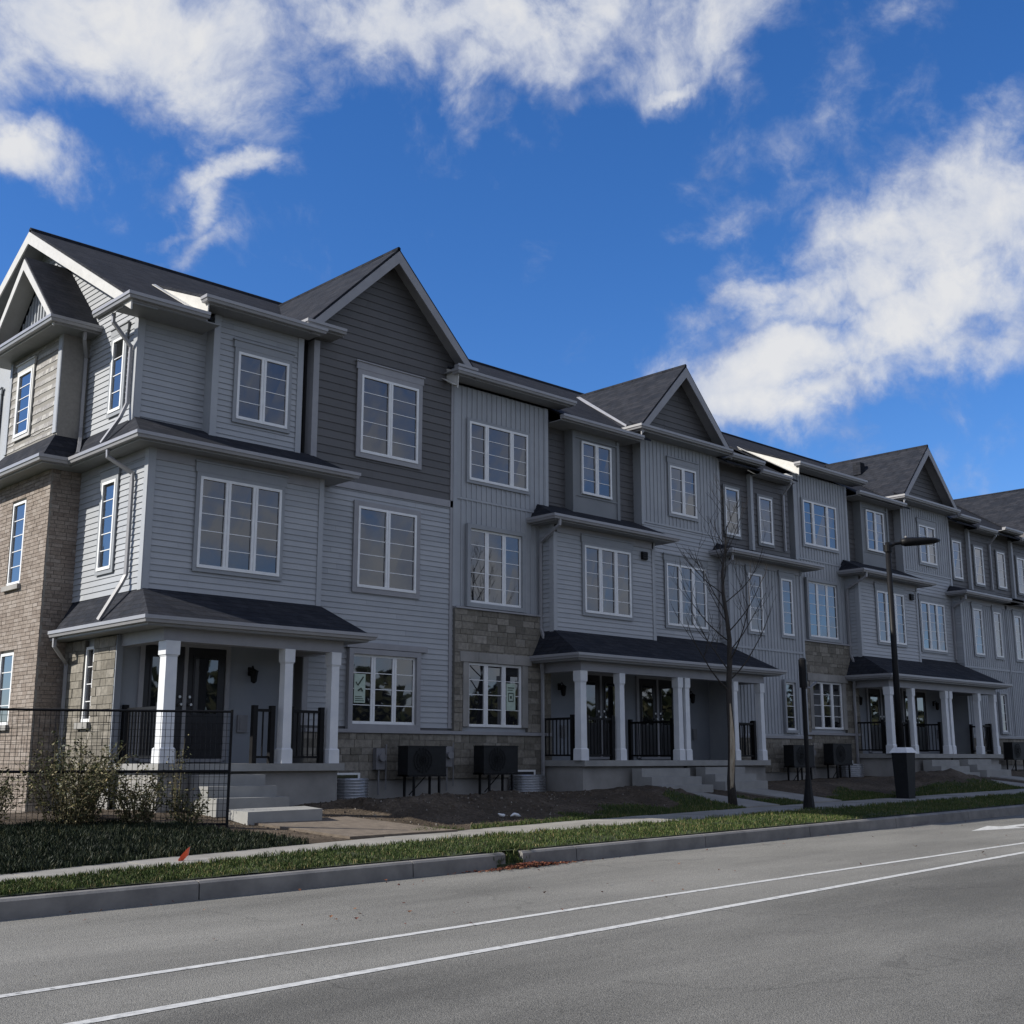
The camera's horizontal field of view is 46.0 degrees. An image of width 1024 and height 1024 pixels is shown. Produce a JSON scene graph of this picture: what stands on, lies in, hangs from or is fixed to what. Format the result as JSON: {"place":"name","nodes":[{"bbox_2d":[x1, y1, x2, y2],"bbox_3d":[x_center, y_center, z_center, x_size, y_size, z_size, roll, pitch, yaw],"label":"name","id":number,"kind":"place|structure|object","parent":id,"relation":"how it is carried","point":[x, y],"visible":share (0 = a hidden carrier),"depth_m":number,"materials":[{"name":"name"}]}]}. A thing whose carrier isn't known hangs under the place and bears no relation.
{"place":"outdoors","nodes":[
{"label":"outdoors","id":0,"kind":"place"},
{"bbox_2d":[255,816,457,838],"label":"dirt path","id":1,"kind":"structure","parent":0,"point":[346,827],"depth_m":18.72,"materials":[{"name":"grey concrete"}]},
{"bbox_2d":[497,851,525,867],"bbox_3d":[-0.053,4.820,16.439,0.590,0.368,0.240,11,-16,-42],"label":"ground patch","id":2,"kind":"object","parent":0,"point":[504,865],"visible":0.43,"depth_m":16.33,"materials":[{"name":"brown soil"}]},
{"bbox_2d":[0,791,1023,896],"bbox_3d":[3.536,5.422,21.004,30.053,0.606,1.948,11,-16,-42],"label":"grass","id":3,"kind":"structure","parent":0,"point":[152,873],"depth_m":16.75,"materials":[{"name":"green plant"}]},
{"bbox_2d":[0,814,1023,1023],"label":"road","id":4,"kind":"structure","parent":0,"point":[942,946],"depth_m":9.89,"materials":[{"name":"grey asphalt"}]},
{"bbox_2d":[0,804,1023,919],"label":"curb","id":5,"kind":"structure","parent":4,"relation":"on","point":[50,903],"depth_m":15.10,"materials":[{"name":"concrete"}]},
{"bbox_2d":[0,824,1023,1023],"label":"road markings","id":6,"kind":"object","parent":4,"relation":"on","point":[126,1014],"visible":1,"depth_m":10.02,"materials":[{"name":"paint"}]},
{"bbox_2d":[34,817,997,976],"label":"stray leaves","id":7,"kind":"object","parent":4,"relation":"on","point":[330,916],"visible":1,"depth_m":12.89,"materials":[{"name":"brown plant"}]},
{"bbox_2d":[454,858,614,872],"bbox_3d":[0.333,4.795,16.389,3.018,0.089,0.326,11,-16,-42],"label":"leaf pile","id":8,"kind":"object","parent":4,"relation":"on","point":[523,865],"visible":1,"depth_m":16.25,"materials":[{"name":"brown plant"}]},
{"bbox_2d":[0,768,1023,895],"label":"yard ground","id":9,"kind":"structure","parent":0,"point":[822,787],"depth_m":22.02,"materials":[{"name":"soil"}]},
{"bbox_2d":[0,766,34,824],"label":"weed bush","id":10,"kind":"object","parent":9,"relation":"on","point":[4,790],"visible":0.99,"depth_m":17.21,"materials":[{"name":"green plant"}]},
{"bbox_2d":[15,723,137,826],"bbox_3d":[-6.357,3.922,17.759,1.550,1.619,1.670,0,-12,2],"label":"weed bush","id":11,"kind":"object","parent":9,"relation":"on","point":[84,805],"visible":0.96,"depth_m":17.53,"materials":[{"name":"green plant"}]},
{"bbox_2d":[0,708,233,826],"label":"fence panel","id":12,"kind":"object","parent":9,"relation":"on","point":[173,771],"visible":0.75,"depth_m":18.08,"materials":[{"name":"black metal"}]},
{"bbox_2d":[101,762,180,824],"bbox_3d":[-5.557,4.257,17.994,1.168,1.047,1.075,2,-12,-8],"label":"weed bush","id":13,"kind":"object","parent":9,"relation":"on","point":[123,799],"visible":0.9,"depth_m":17.91,"materials":[{"name":"green plant"}]},
{"bbox_2d":[0,818,308,874],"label":"ground cover","id":14,"kind":"object","parent":9,"relation":"on","point":[95,843],"visible":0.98,"depth_m":15.92,"materials":[{"name":"green plant"}]},
{"bbox_2d":[163,734,191,819],"bbox_3d":[-5.297,4.206,18.988,0.422,1.393,0.449,-1,-12,5],"label":"weed bush","id":15,"kind":"object","parent":9,"relation":"on","point":[175,782],"visible":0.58,"depth_m":18.97,"materials":[{"name":"green plant"}]},
{"bbox_2d":[178,847,189,860],"bbox_3d":[-3.974,4.193,14.608,0.044,0.261,0.189,-6,-13,28],"label":"survey flag","id":16,"kind":"object","parent":9,"relation":"on","point":[184,855],"visible":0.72,"depth_m":14.62,"materials":[{"name":"plastic"}]},
{"bbox_2d":[163,788,214,826],"bbox_3d":[-4.873,4.508,18.196,0.765,0.673,0.744,3,-12,-16],"label":"weed bush","id":17,"kind":"object","parent":9,"relation":"on","point":[192,813],"visible":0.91,"depth_m":18.14,"materials":[{"name":"green plant"}]},
{"bbox_2d":[0,227,477,816],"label":"townhouse","id":18,"kind":"structure","parent":9,"relation":"on","point":[222,497],"depth_m":23.31,"materials":[{"name":"grey plastic"}]},
{"bbox_2d":[0,387,3,412],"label":"window","id":19,"kind":"structure","parent":18,"relation":"in","point":[1,388],"depth_m":27.18,"materials":[{"name":"white plastic"}]},
{"bbox_2d":[0,652,13,724],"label":"window","id":20,"kind":"structure","parent":18,"relation":"in","point":[6,661],"depth_m":23.36,"materials":[{"name":"glass"}]},
{"bbox_2d":[6,500,26,585],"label":"window","id":21,"kind":"structure","parent":18,"relation":"in","point":[19,509],"depth_m":23.95,"materials":[{"name":"glass"}]},
{"bbox_2d":[12,356,36,442],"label":"window","id":22,"kind":"structure","parent":18,"relation":"in","point":[25,370],"depth_m":24.69,"materials":[{"name":"white plastic"}]},
{"bbox_2d":[81,646,93,721],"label":"window","id":23,"kind":"structure","parent":18,"relation":"in","point":[89,661],"depth_m":21.99,"materials":[{"name":"glass"}]},
{"bbox_2d":[94,465,120,575],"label":"window","id":24,"kind":"structure","parent":18,"relation":"in","point":[109,477],"depth_m":22.30,"materials":[{"name":"white plastic"}]},
{"bbox_2d":[106,320,129,418],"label":"window","id":25,"kind":"structure","parent":18,"relation":"in","point":[118,357],"depth_m":22.88,"materials":[{"name":"white plastic"}]},
{"bbox_2d":[139,645,184,758],"bbox_3d":[-6.289,3.417,21.724,0.789,2.019,0.110,11,-16,-42],"label":"door","id":26,"kind":"structure","parent":18,"relation":"in","point":[152,659],"depth_m":21.73,"materials":[{"name":"paint"}]},
{"bbox_2d":[183,647,225,758],"bbox_3d":[-5.666,3.537,22.305,0.789,2.019,0.110,11,-16,-42],"label":"door","id":27,"kind":"structure","parent":18,"relation":"in","point":[206,667],"depth_m":22.34,"materials":[{"name":"paint"}]},
{"bbox_2d":[192,459,288,580],"bbox_3d":[-5.068,0.182,22.522,1.990,2.050,0.064,11,-16,-42],"label":"window","id":28,"kind":"structure","parent":18,"relation":"in","point":[240,512],"depth_m":22.50,"materials":[{"name":"glass"}]},
{"bbox_2d":[231,338,295,433],"bbox_3d":[-4.922,-2.481,23.845,1.410,1.680,0.064,11,-16,-42],"label":"window","id":29,"kind":"structure","parent":18,"relation":"in","point":[262,380],"depth_m":23.83,"materials":[{"name":"glass"}]},
{"bbox_2d":[345,647,420,729],"bbox_3d":[-2.627,3.659,24.788,1.860,1.620,0.094,11,-16,-42],"label":"window","id":30,"kind":"structure","parent":18,"relation":"in","point":[383,687],"depth_m":24.80,"materials":[{"name":"glass"}]},
{"bbox_2d":[351,500,420,598],"bbox_3d":[-2.627,0.806,25.411,1.770,1.920,0.050,11,-16,-42],"label":"window","id":31,"kind":"structure","parent":18,"relation":"in","point":[386,539],"depth_m":25.39,"materials":[{"name":"grey glass"}]},
{"bbox_2d":[355,359,425,469],"bbox_3d":[-2.622,-2.080,25.998,1.870,2.110,0.064,11,-16,-42],"label":"window","id":32,"kind":"structure","parent":18,"relation":"in","point":[389,406],"depth_m":25.99,"materials":[{"name":"glass"}]},
{"bbox_2d":[229,806,321,824],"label":"step slab","id":33,"kind":"structure","parent":9,"relation":"on","point":[251,816],"depth_m":19.02,"materials":[{"name":"concrete"}]},
{"bbox_2d":[337,773,368,798],"bbox_3d":[-3.116,5.449,23.465,0.908,0.720,0.524,11,-16,-42],"label":"window well","id":34,"kind":"object","parent":9,"relation":"on","point":[352,785],"depth_m":23.25,"materials":[{"name":"metal"}]},
{"bbox_2d":[337,773,359,777],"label":"basement window","id":35,"kind":"structure","parent":34,"relation":"in","point":[339,775],"depth_m":23.74,"materials":[{"name":"white plastic"}]},
{"bbox_2d":[166,788,675,837],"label":"soil clods","id":36,"kind":"object","parent":9,"relation":"on","point":[491,799],"visible":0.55,"depth_m":21.83,"materials":[{"name":"brown soil"}]},
{"bbox_2d":[397,746,446,796],"bbox_3d":[-1.874,5.371,24.597,1.128,1.170,0.607,11,-16,-42],"label":"air conditioner","id":37,"kind":"object","parent":9,"relation":"on","point":[429,762],"visible":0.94,"depth_m":24.32,"materials":[{"name":"metal"}]},
{"bbox_2d":[473,745,518,794],"bbox_3d":[-0.390,5.635,25.986,1.128,1.170,0.607,11,-16,-42],"label":"air conditioner","id":38,"kind":"object","parent":9,"relation":"on","point":[490,760],"visible":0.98,"depth_m":25.70,"materials":[{"name":"metal"}]},
{"bbox_2d":[510,813,520,816],"bbox_3d":[0.065,5.406,21.514,0.266,0.081,0.068,11,-16,-42],"label":"plastic scrap","id":39,"kind":"object","parent":9,"relation":"on","point":[515,814],"visible":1,"depth_m":21.49,"materials":[{"name":"white plastic"}]},
{"bbox_2d":[509,770,544,791],"bbox_3d":[0.432,6.100,26.781,0.908,0.720,0.524,11,-16,-42],"label":"window well","id":40,"kind":"object","parent":9,"relation":"on","point":[527,780],"depth_m":26.57,"materials":[{"name":"metal"}]},
{"bbox_2d":[517,770,535,774],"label":"basement window","id":41,"kind":"structure","parent":40,"relation":"in","point":[521,772],"depth_m":27.06,"materials":[{"name":"white plastic"}]},
{"bbox_2d":[442,359,713,794],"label":"townhouse","id":42,"kind":"structure","parent":9,"relation":"on","point":[556,643],"depth_m":28.14,"materials":[{"name":"grey plastic"}]},
{"bbox_2d":[468,662,520,727],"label":"window","id":43,"kind":"structure","parent":42,"relation":"in","point":[494,689],"depth_m":26.95,"materials":[{"name":"glass"}]},
{"bbox_2d":[465,523,525,612],"bbox_3d":[-0.363,1.294,27.487,1.810,1.880,0.084,11,-16,-42],"label":"window","id":44,"kind":"structure","parent":42,"relation":"in","point":[495,558],"depth_m":27.50,"materials":[{"name":"grey glass"}]},
{"bbox_2d":[466,417,529,494],"bbox_3d":[-0.299,-1.285,28.103,2.000,1.520,0.050,11,-16,-42],"label":"window","id":45,"kind":"structure","parent":42,"relation":"in","point":[497,456],"depth_m":28.09,"materials":[{"name":"glass"}]},
{"bbox_2d":[586,675,600,756],"bbox_3d":[1.928,5.012,29.666,0.764,1.989,0.110,11,-16,-42],"label":"door","id":46,"kind":"structure","parent":42,"relation":"in","point":[592,685],"depth_m":29.83,"materials":[{"name":"paint"}]},
{"bbox_2d":[581,441,612,499],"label":"window","id":47,"kind":"structure","parent":42,"relation":"in","point":[596,460],"depth_m":30.43,"materials":[{"name":"glass"}]},
{"bbox_2d":[580,533,633,620],"bbox_3d":[2.355,1.614,29.444,1.930,1.970,0.064,11,-16,-42],"label":"window","id":48,"kind":"structure","parent":42,"relation":"in","point":[607,563],"depth_m":29.44,"materials":[{"name":"glass"}]},
{"bbox_2d":[602,676,614,756],"bbox_3d":[2.534,5.128,30.231,0.764,1.989,0.110,11,-16,-42],"label":"door","id":49,"kind":"structure","parent":42,"relation":"in","point":[608,688],"depth_m":30.22,"materials":[{"name":"paint"}]},
{"bbox_2d":[517,364,824,790],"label":"townhouse","id":50,"kind":"structure","parent":9,"relation":"on","point":[678,465],"depth_m":32.99,"materials":[{"name":"grey plastic"}]},
{"bbox_2d":[639,679,657,756],"bbox_3d":[3.539,5.321,31.170,0.714,1.989,0.110,11,-16,-42],"label":"door","id":51,"kind":"structure","parent":50,"relation":"in","point":[647,687],"depth_m":31.21,"materials":[{"name":"paint"}]},
{"bbox_2d":[658,680,673,756],"bbox_3d":[4.109,5.430,31.700,0.714,1.989,0.110,11,-16,-42],"label":"door","id":52,"kind":"structure","parent":50,"relation":"in","point":[665,688],"depth_m":31.71,"materials":[{"name":"paint"}]},
{"bbox_2d":[666,455,698,521],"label":"window","id":53,"kind":"structure","parent":50,"relation":"in","point":[682,476],"depth_m":32.77,"materials":[{"name":"glass"}]},
{"bbox_2d":[662,552,708,632],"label":"window","id":54,"kind":"structure","parent":50,"relation":"in","point":[674,596],"depth_m":32.17,"materials":[{"name":"glass"}]},
{"bbox_2d":[722,484,741,539],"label":"window","id":55,"kind":"structure","parent":50,"relation":"in","point":[730,492],"depth_m":34.41,"materials":[{"name":"glass"}]},
{"bbox_2d":[745,564,765,635],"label":"window","id":56,"kind":"structure","parent":50,"relation":"in","point":[756,621],"depth_m":33.87,"materials":[{"name":"glass"}]},
{"bbox_2d":[756,494,774,547],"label":"window","id":57,"kind":"structure","parent":50,"relation":"in","point":[764,503],"depth_m":35.33,"materials":[{"name":"glass"}]},
{"bbox_2d":[778,570,795,638],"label":"window","id":58,"kind":"structure","parent":50,"relation":"in","point":[786,590],"depth_m":34.92,"materials":[{"name":"glass"}]},
{"bbox_2d":[782,679,799,732],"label":"window","id":59,"kind":"structure","parent":50,"relation":"in","point":[790,687],"depth_m":34.30,"materials":[{"name":"glass"}]},
{"bbox_2d":[412,777,1023,830],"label":"yard grass","id":60,"kind":"structure","parent":9,"relation":"on","point":[611,811],"depth_m":25.25,"materials":[{"name":"green plant"}]},
{"bbox_2d":[671,476,775,804],"bbox_3d":[4.636,2.838,26.356,2.290,7.385,2.090,-3,-12,16],"label":"bare tree","id":61,"kind":"object","parent":9,"relation":"on","point":[731,791],"visible":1,"depth_m":26.28,"materials":[{"name":"brown plant"}]},
{"bbox_2d":[690,792,779,807],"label":"entry walk","id":62,"kind":"structure","parent":9,"relation":"on","point":[746,803],"depth_m":26.37,"materials":[{"name":"concrete"}]},
{"bbox_2d":[736,788,841,802],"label":"entry walk","id":63,"kind":"structure","parent":9,"relation":"on","point":[773,793],"depth_m":28.24,"materials":[{"name":"concrete"}]},
{"bbox_2d":[783,745,814,780],"bbox_3d":[7.894,7.054,33.395,1.128,1.170,0.607,11,-16,-42],"label":"air conditioner","id":64,"kind":"object","parent":9,"relation":"on","point":[794,756],"visible":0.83,"depth_m":33.06,"materials":[{"name":"metal"}]},
{"bbox_2d":[798,658,816,808],"bbox_3d":[6.214,4.681,25.238,0.495,3.220,0.259,11,-16,-42],"label":"slim post","id":65,"kind":"object","parent":9,"relation":"on","point":[808,802],"visible":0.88,"depth_m":25.14,"materials":[{"name":"black metal"}]},
{"bbox_2d":[823,743,852,777],"bbox_3d":[9.459,7.364,35.206,1.128,1.170,0.607,11,-16,-42],"label":"air conditioner","id":66,"kind":"object","parent":9,"relation":"on","point":[836,754],"visible":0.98,"depth_m":34.90,"materials":[{"name":"metal"}]},
{"bbox_2d":[718,431,979,778],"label":"townhouse","id":67,"kind":"structure","parent":9,"relation":"on","point":[838,533],"depth_m":37.38,"materials":[{"name":"grey plastic"}]},
{"bbox_2d":[800,497,838,553],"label":"window","id":68,"kind":"structure","parent":67,"relation":"in","point":[819,519],"depth_m":37.32,"materials":[{"name":"glass"}]},
{"bbox_2d":[804,577,841,642],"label":"window","id":69,"kind":"structure","parent":67,"relation":"in","point":[822,597],"depth_m":36.73,"materials":[{"name":"glass"}]},
{"bbox_2d":[813,681,843,729],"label":"window","id":70,"kind":"structure","parent":67,"relation":"in","point":[828,710],"depth_m":36.21,"materials":[{"name":"glass"}]},
{"bbox_2d":[865,509,884,553],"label":"window","id":71,"kind":"structure","parent":67,"relation":"in","point":[875,534],"depth_m":39.61,"materials":[{"name":"glass"}]},
{"bbox_2d":[868,689,881,748],"bbox_3d":[11.741,6.705,38.858,0.764,1.989,0.110,11,-16,-42],"label":"door","id":72,"kind":"structure","parent":67,"relation":"in","point":[873,694],"depth_m":38.91,"materials":[{"name":"paint"}]},
{"bbox_2d":[881,689,887,744],"bbox_3d":[12.346,6.821,39.423,0.764,1.989,0.110,11,-16,-42],"label":"door","id":73,"kind":"structure","parent":67,"relation":"in","point":[883,700],"depth_m":39.33,"materials":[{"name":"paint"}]},
{"bbox_2d":[874,582,907,647],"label":"window","id":74,"kind":"structure","parent":67,"relation":"in","point":[881,591],"depth_m":38.54,"materials":[{"name":"glass"}]},
{"bbox_2d":[838,760,863,777],"bbox_3d":[10.208,7.776,35.941,0.908,0.720,0.524,11,-16,-42],"label":"window well","id":75,"kind":"object","parent":9,"relation":"on","point":[856,770],"depth_m":35.71,"materials":[{"name":"metal"}]},
{"bbox_2d":[779,444,1021,776],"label":"townhouse","id":76,"kind":"structure","parent":9,"relation":"on","point":[963,625],"depth_m":42.23,"materials":[{"name":"grey plastic"}]},
{"bbox_2d":[903,691,916,722],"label":"door","id":77,"kind":"structure","parent":76,"relation":"in","point":[904,692],"depth_m":40.35,"materials":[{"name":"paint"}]},
{"bbox_2d":[915,692,927,751],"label":"door","id":78,"kind":"structure","parent":76,"relation":"in","point":[919,697],"depth_m":40.94,"materials":[{"name":"paint"}]},
{"bbox_2d":[915,517,937,567],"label":"window","id":79,"kind":"structure","parent":76,"relation":"in","point":[925,528],"depth_m":41.96,"materials":[{"name":"grey glass"}]},
{"bbox_2d":[917,593,948,654],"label":"window","id":80,"kind":"structure","parent":76,"relation":"in","point":[932,614],"depth_m":41.41,"materials":[{"name":"glass"}]},
{"bbox_2d":[950,538,963,581],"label":"window","id":81,"kind":"structure","parent":76,"relation":"in","point":[956,547],"depth_m":43.58,"materials":[{"name":"grey glass"}]},
{"bbox_2d":[970,602,985,657],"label":"window","id":82,"kind":"structure","parent":76,"relation":"in","point":[976,608],"depth_m":43.05,"materials":[{"name":"glass"}]},
{"bbox_2d":[972,544,985,587],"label":"window","id":83,"kind":"structure","parent":76,"relation":"in","point":[978,557],"depth_m":44.51,"materials":[{"name":"grey glass"}]},
{"bbox_2d":[991,605,1004,659],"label":"window","id":84,"kind":"structure","parent":76,"relation":"in","point":[996,611],"depth_m":44.09,"materials":[{"name":"glass"}]},
{"bbox_2d":[997,692,1010,733],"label":"window","id":85,"kind":"structure","parent":76,"relation":"in","point":[1003,703],"depth_m":43.49,"materials":[{"name":"white plastic"}]},
{"bbox_2d":[884,536,939,746],"bbox_3d":[10.426,3.976,30.770,1.522,6.830,0.400,2,-12,-9],"label":"street lamp","id":86,"kind":"object","parent":9,"relation":"on","point":[910,541],"visible":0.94,"depth_m":30.88,"materials":[{"name":"black metal"}]},
{"bbox_2d":[953,488,1023,769],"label":"townhouse","id":87,"kind":"structure","parent":9,"relation":"on","point":[1002,512],"depth_m":46.44,"materials":[{"name":"grey plastic"}]},
{"bbox_2d":[995,549,1007,590],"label":"window","id":88,"kind":"structure","parent":87,"relation":"in","point":[999,555],"depth_m":45.97,"materials":[{"name":"grey glass"}]},
{"bbox_2d":[1011,609,1023,661],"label":"window","id":89,"kind":"structure","parent":87,"relation":"in","point":[1016,614],"depth_m":45.24,"materials":[{"name":"glass"}]},
{"bbox_2d":[1015,555,1023,595],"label":"window","id":90,"kind":"structure","parent":87,"relation":"in","point":[1019,561],"depth_m":46.84,"materials":[{"name":"grey glass"}]},
{"bbox_2d":[990,775,1023,780],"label":"entry walk","id":91,"kind":"structure","parent":9,"relation":"on","point":[1012,778],"depth_m":37.74,"materials":[{"name":"concrete"}]},
{"bbox_2d":[993,780,1023,786],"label":"entry walk","id":92,"kind":"structure","parent":9,"relation":"on","point":[1016,784],"depth_m":35.66,"materials":[{"name":"concrete"}]},
{"bbox_2d":[1003,742,1023,770],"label":"air conditioner","id":93,"kind":"object","parent":9,"relation":"on","point":[1014,751],"visible":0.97,"depth_m":42.11,"materials":[{"name":"metal"}]},
{"bbox_2d":[0,789,1023,881],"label":"sidewalk","id":94,"kind":"structure","parent":0,"point":[420,837],"depth_m":19.17,"materials":[{"name":"concrete"}]},
{"bbox_2d":[889,747,916,798],"bbox_3d":[9.554,6.416,29.327,0.500,1.350,0.500,11,-16,-42],"label":"trash bin","id":95,"kind":"object","parent":94,"relation":"on","point":[903,760],"visible":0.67,"depth_m":29.21,"materials":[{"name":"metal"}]},
{"bbox_2d":[0,0,1023,498],"label":"sky","id":96,"kind":"structure","parent":0,"point":[812,209],"materials":[{"name":"blue"}]}
]}

